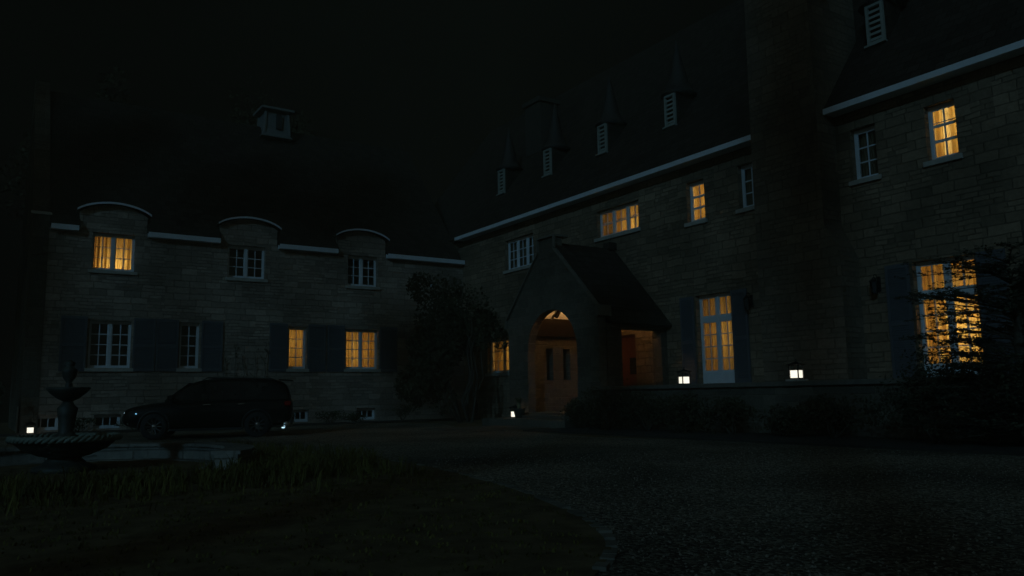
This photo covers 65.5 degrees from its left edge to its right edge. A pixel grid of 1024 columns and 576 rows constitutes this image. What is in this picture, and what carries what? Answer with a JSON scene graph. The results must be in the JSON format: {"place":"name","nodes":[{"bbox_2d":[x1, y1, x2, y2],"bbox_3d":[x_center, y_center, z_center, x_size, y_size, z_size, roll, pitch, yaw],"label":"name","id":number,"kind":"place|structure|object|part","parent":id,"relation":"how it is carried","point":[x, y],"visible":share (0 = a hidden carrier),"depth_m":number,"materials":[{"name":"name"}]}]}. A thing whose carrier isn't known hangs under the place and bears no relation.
{"place":"outdoors","nodes":[
{"label":"outdoors","id":0,"kind":"place"},
{"bbox_2d":[0,418,479,436],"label":"terrain border","id":1,"kind":"object","parent":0,"point":[280,425],"visible":0.22,"depth_m":30.42,"materials":[{"name":"stone"}]},
{"bbox_2d":[25,420,35,433],"bbox_3d":[-15.432,4.448,25.512,0.290,0.434,0.290,5,-9,-35],"label":"lantern","id":2,"kind":"object","parent":1,"relation":"on","point":[29,430],"visible":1,"depth_m":25.44,"materials":[{"name":"black metal"}]},
{"bbox_2d":[74,417,97,431],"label":"shrub","id":3,"kind":"object","parent":1,"relation":"on","point":[91,420],"visible":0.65,"depth_m":26.48,"materials":[{"name":"green plant"}]},
{"bbox_2d":[114,418,136,429],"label":"shrub","id":4,"kind":"object","parent":1,"relation":"on","point":[122,425],"visible":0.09,"depth_m":27.14,"materials":[{"name":"green plant"}]},
{"bbox_2d":[314,409,347,422],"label":"shrub","id":5,"kind":"object","parent":1,"relation":"on","point":[337,412],"visible":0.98,"depth_m":31.10,"materials":[{"name":"green plant"}]},
{"bbox_2d":[341,412,365,421],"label":"shrub","id":6,"kind":"object","parent":1,"relation":"on","point":[355,418],"visible":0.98,"depth_m":31.72,"materials":[{"name":"green plant"}]},
{"bbox_2d":[392,404,419,420],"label":"shrub","id":7,"kind":"object","parent":1,"relation":"on","point":[401,411],"visible":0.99,"depth_m":32.65,"materials":[{"name":"green plant"}]},
{"bbox_2d":[0,439,610,575],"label":"lawn","id":8,"kind":"structure","parent":0,"point":[517,562],"depth_m":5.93,"materials":[{"name":"green plant"}]},
{"bbox_2d":[5,360,122,473],"bbox_3d":[-6.543,1.876,11.715,1.505,1.630,1.506,4,-9,-33],"label":"fountain","id":9,"kind":"object","parent":8,"relation":"on","point":[66,447],"visible":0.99,"depth_m":11.44,"materials":[{"name":"stone"}]},
{"bbox_2d":[0,442,254,469],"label":"garden wall","id":10,"kind":"structure","parent":8,"relation":"on","point":[173,451],"depth_m":13.53,"materials":[{"name":"stone"}]},
{"bbox_2d":[255,449,617,571],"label":"kerb","id":11,"kind":"structure","parent":8,"relation":"on","point":[610,556],"depth_m":6.00,"materials":[{"name":"stone"}]},
{"bbox_2d":[0,419,682,439],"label":"ground","id":12,"kind":"structure","parent":0,"point":[5,428],"depth_m":28.45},
{"bbox_2d":[0,65,131,264],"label":"tree","id":13,"kind":"object","parent":12,"relation":"on","point":[23,151],"visible":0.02,"depth_m":39.40,"materials":[{"name":"green plant"}]},
{"bbox_2d":[8,80,464,432],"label":"side wing","id":14,"kind":"structure","parent":12,"relation":"on","point":[248,240],"depth_m":31.38,"materials":[{"name":"grey stone"}]},
{"bbox_2d":[15,407,57,432],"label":"basement window","id":15,"kind":"structure","parent":14,"relation":"in","point":[45,422],"depth_m":26.84,"materials":[{"name":"white paint"}]},
{"bbox_2d":[93,236,110,267],"bbox_3d":[-14.625,-1.252,28.389,0.695,1.290,0.182,4,-9,-33],"label":"curtain","id":16,"kind":"object","parent":14,"relation":"hanging from","point":[106,252],"visible":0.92,"depth_m":28.40,"materials":[{"name":"beige fabric"}]},
{"bbox_2d":[93,414,119,428],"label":"basement window","id":17,"kind":"structure","parent":14,"relation":"in","point":[104,420],"depth_m":27.84,"materials":[{"name":"white paint"}]},
{"bbox_2d":[84,320,132,371],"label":"window","id":18,"kind":"structure","parent":14,"relation":"in","point":[109,343],"depth_m":29.07,"materials":[{"name":"white paint"}]},
{"bbox_2d":[88,233,136,275],"bbox_3d":[-14.195,-1.202,28.365,1.570,1.450,0.315,4,-9,-33],"label":"window","id":19,"kind":"structure","parent":14,"relation":"in","point":[111,270],"depth_m":28.41,"materials":[{"name":"white paint"}]},
{"bbox_2d":[115,238,131,269],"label":"curtain","id":20,"kind":"object","parent":14,"relation":"hanging from","point":[119,254],"visible":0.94,"depth_m":28.78,"materials":[{"name":"fabric"}]},
{"bbox_2d":[176,323,201,371],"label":"window","id":21,"kind":"structure","parent":14,"relation":"in","point":[189,332],"depth_m":30.80,"materials":[{"name":"white paint"}]},
{"bbox_2d":[225,245,267,282],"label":"window","id":22,"kind":"structure","parent":14,"relation":"in","point":[242,266],"depth_m":31.41,"materials":[{"name":"white paint"}]},
{"bbox_2d":[259,339,269,377],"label":"climbing plant","id":23,"kind":"object","parent":14,"relation":"attached to","point":[266,355],"visible":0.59,"depth_m":30.77,"materials":[{"name":"green plant"}]},
{"bbox_2d":[289,330,302,366],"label":"curtain","id":24,"kind":"object","parent":14,"relation":"attached to","point":[292,340],"visible":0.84,"depth_m":31.92,"materials":[{"name":"beige fabric"}]},
{"bbox_2d":[286,327,308,371],"bbox_3d":[-8.544,2.441,31.638,0.920,1.790,0.315,4,-9,-33],"label":"window","id":25,"kind":"structure","parent":14,"relation":"in","point":[295,368],"depth_m":31.74,"materials":[{"name":"white paint"}]},
{"bbox_2d":[293,409,307,421],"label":"basement window","id":26,"kind":"structure","parent":14,"relation":"in","point":[300,415],"depth_m":31.61,"materials":[{"name":"white paint"}]},
{"bbox_2d":[346,332,373,366],"bbox_3d":[-6.429,2.589,33.391,1.490,1.610,0.190,4,-9,-33],"label":"curtain","id":27,"kind":"object","parent":14,"relation":"hanging from","point":[349,355],"visible":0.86,"depth_m":33.42,"materials":[{"name":"beige fabric"}]},
{"bbox_2d":[345,256,379,289],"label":"window","id":28,"kind":"structure","parent":14,"relation":"in","point":[361,275],"depth_m":34.03,"materials":[{"name":"white paint"}]},
{"bbox_2d":[344,329,380,371],"bbox_3d":[-6.269,2.614,33.146,1.630,1.770,0.315,4,-9,-33],"label":"window","id":29,"kind":"structure","parent":14,"relation":"in","point":[347,369],"depth_m":33.24,"materials":[{"name":"white paint"}]},
{"bbox_2d":[357,408,373,419],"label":"basement window","id":30,"kind":"structure","parent":14,"relation":"in","point":[368,413],"depth_m":33.17,"materials":[{"name":"white paint"}]},
{"bbox_2d":[393,271,508,422],"bbox_3d":[-2.532,2.281,31.051,3.914,6.102,3.688,4,-9,-33],"label":"corner tree","id":31,"kind":"object","parent":12,"relation":"on","point":[429,365],"visible":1,"depth_m":30.55,"materials":[{"name":"green plant"}]},
{"bbox_2d":[482,233,671,427],"bbox_3d":[1.924,1.438,26.129,4.000,6.250,5.240,4,-9,-33],"label":"stone porch","id":32,"kind":"object","parent":12,"relation":"on","point":[577,309],"visible":0.91,"depth_m":25.75,"materials":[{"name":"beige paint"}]},
{"bbox_2d":[509,404,516,417],"bbox_3d":[0.107,4.056,26.320,0.305,0.456,0.305,-7,-9,36],"label":"lantern","id":33,"kind":"object","parent":32,"relation":"on","point":[512,415],"visible":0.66,"depth_m":26.26,"materials":[{"name":"black metal"}]},
{"bbox_2d":[435,0,1023,418],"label":"house","id":34,"kind":"structure","parent":12,"relation":"on","point":[787,102],"depth_m":21.24,"materials":[{"name":"grey stone"}]},
{"bbox_2d":[485,339,508,375],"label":"window","id":35,"kind":"structure","parent":34,"relation":"in","point":[503,372],"depth_m":33.55,"materials":[{"name":"white paint"}]},
{"bbox_2d":[494,341,508,370],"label":"curtain","id":36,"kind":"object","parent":34,"relation":"attached to","point":[500,359],"visible":0.35,"depth_m":33.85,"materials":[{"name":"fabric"}]},
{"bbox_2d":[503,234,533,273],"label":"window","id":37,"kind":"structure","parent":34,"relation":"in","point":[518,268],"depth_m":32.79,"materials":[{"name":"white paint"}]},
{"bbox_2d":[512,238,533,267],"bbox_3d":[0.595,-1.439,32.741,0.181,1.240,2.110,4,-9,-33],"label":"curtain","id":38,"kind":"object","parent":34,"relation":"attached to","point":[514,262],"visible":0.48,"depth_m":32.91,"materials":[{"name":"black fabric"}]},
{"bbox_2d":[594,201,640,242],"bbox_3d":[3.707,-2.303,27.621,0.315,1.100,2.360,4,-9,-33],"label":"window","id":39,"kind":"structure","parent":34,"relation":"in","point":[628,217],"depth_m":27.71,"materials":[{"name":"white paint"}]},
{"bbox_2d":[603,205,638,235],"bbox_3d":[3.949,-2.345,27.791,0.184,0.940,2.220,4,-9,-33],"label":"curtain","id":40,"kind":"object","parent":34,"relation":"attached to","point":[624,222],"visible":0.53,"depth_m":27.96,"materials":[{"name":"beige fabric"}]},
{"bbox_2d":[622,334,636,385],"bbox_3d":[3.811,2.878,27.025,0.100,2.530,1.530,4,-9,-33],"label":"front door","id":41,"kind":"structure","parent":34,"relation":"in","point":[628,341],"depth_m":26.84,"materials":[{"name":"red paint"}]},
{"bbox_2d":[684,180,707,227],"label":"window","id":42,"kind":"structure","parent":34,"relation":"in","point":[694,222],"depth_m":24.74,"materials":[{"name":"white paint"}]},
{"bbox_2d":[694,184,704,219],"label":"curtain","id":43,"kind":"object","parent":34,"relation":"attached to","point":[697,202],"visible":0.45,"depth_m":24.90,"materials":[{"name":"fabric"}]},
{"bbox_2d":[699,292,734,383],"bbox_3d":[6.169,1.518,23.706,0.080,2.700,1.360,4,-9,-33],"label":"french door","id":44,"kind":"structure","parent":34,"relation":"in","point":[720,375],"depth_m":23.75,"materials":[{"name":"white paint"}]},
{"bbox_2d":[703,296,733,370],"bbox_3d":[6.309,1.528,23.798,0.180,2.660,1.400,4,-9,-33],"label":"curtain","id":45,"kind":"object","parent":34,"relation":"hanging from","point":[713,331],"visible":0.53,"depth_m":23.96,"materials":[{"name":"beige fabric"}]},
{"bbox_2d":[735,164,754,213],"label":"window","id":46,"kind":"structure","parent":34,"relation":"in","point":[746,208],"depth_m":23.17,"materials":[{"name":"white paint"}]},
{"bbox_2d":[743,292,752,309],"bbox_3d":[6.642,0.371,22.443,0.325,0.499,0.217,4,-9,-33],"label":"wall lantern","id":47,"kind":"object","parent":34,"relation":"attached to","point":[748,302],"depth_m":22.37,"materials":[{"name":"black metal"}]},
{"bbox_2d":[745,168,752,205],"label":"curtain","id":48,"kind":"object","parent":34,"relation":"attached to","point":[749,189],"visible":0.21,"depth_m":23.30,"materials":[{"name":"black fabric"}]},
{"bbox_2d":[849,125,881,186],"bbox_3d":[8.866,-3.328,19.951,0.315,1.450,0.860,4,-9,-33],"label":"window","id":49,"kind":"structure","parent":34,"relation":"in","point":[860,180],"depth_m":20.07,"materials":[{"name":"white paint"}]},
{"bbox_2d":[858,130,877,176],"bbox_3d":[9.097,-3.370,20.113,0.177,1.290,0.720,4,-9,-33],"label":"curtain","id":50,"kind":"object","parent":34,"relation":"attached to","point":[864,154],"visible":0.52,"depth_m":20.19,"materials":[{"name":"black fabric"}]},
{"bbox_2d":[869,274,880,293],"bbox_3d":[8.782,-0.093,19.264,0.325,0.499,0.217,4,-9,-33],"label":"wall lantern","id":51,"kind":"object","parent":34,"relation":"attached to","point":[875,284],"depth_m":19.20,"materials":[{"name":"black metal"}]},
{"bbox_2d":[933,110,944,156],"bbox_3d":[10.024,-3.584,18.684,0.158,1.280,0.259,4,-9,-33],"label":"curtain","id":52,"kind":"object","parent":34,"relation":"hanging from","point":[939,135],"visible":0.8,"depth_m":18.70,"materials":[{"name":"fabric"}]},
{"bbox_2d":[923,101,962,167],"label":"window","id":53,"kind":"structure","parent":34,"relation":"in","point":[948,157],"depth_m":18.55,"materials":[{"name":"white paint"}]},
{"bbox_2d":[916,254,981,376],"bbox_3d":[9.971,0.678,18.064,0.080,2.730,1.410,4,-9,-33],"label":"french door","id":54,"kind":"structure","parent":34,"relation":"in","point":[928,263],"depth_m":18.24,"materials":[{"name":"white paint"}]},
{"bbox_2d":[921,260,982,363],"bbox_3d":[10.114,0.689,18.158,0.183,2.690,1.450,4,-9,-33],"label":"curtain","id":55,"kind":"object","parent":34,"relation":"hanging from","point":[926,280],"visible":0.34,"depth_m":18.41,"materials":[{"name":"fabric"}]},
{"bbox_2d":[948,106,958,153],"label":"curtain","id":56,"kind":"object","parent":34,"relation":"hanging from","point":[953,131],"visible":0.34,"depth_m":18.41,"materials":[{"name":"fabric"}]},
{"bbox_2d":[589,377,1018,441],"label":"terrace","id":57,"kind":"structure","parent":12,"relation":"on","point":[761,396],"depth_m":17.49,"materials":[{"name":"stone"}]},
{"bbox_2d":[677,367,691,383],"bbox_3d":[4.564,2.334,21.145,0.305,0.456,0.305,2,-8,-20],"label":"lantern","id":58,"kind":"object","parent":57,"relation":"on","point":[683,380],"visible":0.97,"depth_m":21.06,"materials":[{"name":"black metal"}]},
{"bbox_2d":[785,379,807,380],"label":"stone block","id":59,"kind":"structure","parent":57,"relation":"on","point":[796,380],"depth_m":18.15,"materials":[{"name":"grey stone"}]},
{"bbox_2d":[786,359,805,378],"bbox_3d":[6.534,1.868,18.314,0.305,0.456,0.305,5,-10,-38],"label":"lantern","id":60,"kind":"object","parent":59,"relation":"on","point":[796,374],"visible":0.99,"depth_m":18.25,"materials":[{"name":"black metal"}]},
{"bbox_2d":[0,0,737,422],"label":"sky","id":61,"kind":"structure","parent":0,"point":[429,80],"materials":[{"name":"black"}]},
{"bbox_2d":[421,426,547,431],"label":"path","id":62,"kind":"structure","parent":0,"point":[482,428],"depth_m":23.53,"materials":[{"name":"grey stone"}]},
{"bbox_2d":[0,423,1023,575],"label":"gravel drive","id":63,"kind":"structure","parent":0,"point":[414,442],"depth_m":7.85,"materials":[{"name":"grey gravel"}]},
{"bbox_2d":[122,377,293,439],"bbox_3d":[-8.290,3.291,21.987,4.361,1.623,2.176,1,-8,-14],"label":"parked car","id":64,"kind":"object","parent":63,"relation":"on","point":[250,405],"visible":1,"depth_m":21.31,"materials":[{"name":"black paint"}]},
{"bbox_3d":[-8.584,2.767,21.251,0.883,0.461,0.148,1,-8,-14],"label":"side window","id":65,"kind":"part","parent":64,"relation":"part of","materials":[{"name":"black glass"}]},
{"bbox_3d":[-7.718,2.763,21.469,0.828,0.461,0.153,1,-8,-14],"label":"side window","id":66,"kind":"part","parent":64,"relation":"part of","materials":[{"name":"black glass"}]},
{"bbox_3d":[-6.817,2.766,21.696,0.920,0.428,0.147,1,-8,-14],"label":"side window","id":67,"kind":"part","parent":64,"relation":"part of","materials":[{"name":"black glass"}]},
{"bbox_2d":[434,449,1023,575],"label":"gravel","id":68,"kind":"structure","parent":63,"relation":"on","point":[871,546],"depth_m":6.79,"materials":[{"name":"grey gravel"}]},
{"bbox_2d":[513,397,524,417],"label":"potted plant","id":69,"kind":"object","parent":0,"point":[519,411],"visible":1,"depth_m":25.82,"materials":[{"name":"green plant"}]},
{"bbox_2d":[523,427,1023,455],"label":"terrain bed","id":70,"kind":"object","parent":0,"point":[978,447],"visible":0.67,"depth_m":15.16,"materials":[{"name":"soil"}]},
{"bbox_2d":[558,391,604,427],"bbox_3d":[2.038,3.433,22.356,1.393,1.105,1.286,-6,-9,32],"label":"shrub","id":71,"kind":"object","parent":70,"relation":"on","point":[577,414],"visible":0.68,"depth_m":22.25,"materials":[{"name":"green plant"}]},
{"bbox_2d":[581,386,631,429],"bbox_3d":[2.496,3.196,21.103,1.155,1.282,1.803,2,-8,-18],"label":"shrub","id":72,"kind":"object","parent":70,"relation":"on","point":[608,406],"visible":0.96,"depth_m":21.04,"materials":[{"name":"green plant"}]},
{"bbox_2d":[617,390,677,430],"bbox_3d":[3.427,3.099,20.007,1.508,1.098,1.799,4,-9,-33],"label":"shrub","id":73,"kind":"object","parent":70,"relation":"on","point":[636,402],"visible":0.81,"depth_m":20.00,"materials":[{"name":"green plant"}]},
{"bbox_2d":[654,391,716,433],"bbox_3d":[4.098,2.945,18.666,1.332,1.056,1.529,-6,-9,32],"label":"shrub","id":74,"kind":"object","parent":70,"relation":"on","point":[685,407],"visible":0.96,"depth_m":18.60,"materials":[{"name":"green plant"}]},
{"bbox_2d":[697,395,757,434],"bbox_3d":[4.799,2.851,17.721,1.172,0.936,1.500,0,-8,-4],"label":"shrub","id":75,"kind":"object","parent":70,"relation":"on","point":[733,410],"visible":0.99,"depth_m":17.67,"materials":[{"name":"green plant"}]},
{"bbox_2d":[744,403,821,435],"bbox_3d":[5.685,2.794,16.779,1.280,0.763,1.794,4,-9,-33],"label":"shrub","id":76,"kind":"object","parent":70,"relation":"on","point":[780,426],"visible":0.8,"depth_m":16.62,"materials":[{"name":"green plant"}]},
{"bbox_2d":[783,393,878,438],"bbox_3d":[6.340,2.532,15.650,1.821,0.962,1.318,-7,-10,39],"label":"shrub","id":77,"kind":"object","parent":70,"relation":"on","point":[826,410],"visible":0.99,"depth_m":15.53,"materials":[{"name":"green plant"}]},
{"bbox_2d":[866,334,1014,444],"bbox_3d":[7.270,1.739,13.599,2.149,1.952,1.862,-2,-8,5],"label":"shrub","id":78,"kind":"object","parent":70,"relation":"on","point":[914,414],"visible":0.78,"depth_m":13.63,"materials":[{"name":"green plant"}]},
{"bbox_2d":[890,220,1023,446],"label":"conifer","id":79,"kind":"object","parent":70,"relation":"on","point":[1016,306],"visible":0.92,"depth_m":12.94,"materials":[{"name":"green plant"}]}
]}

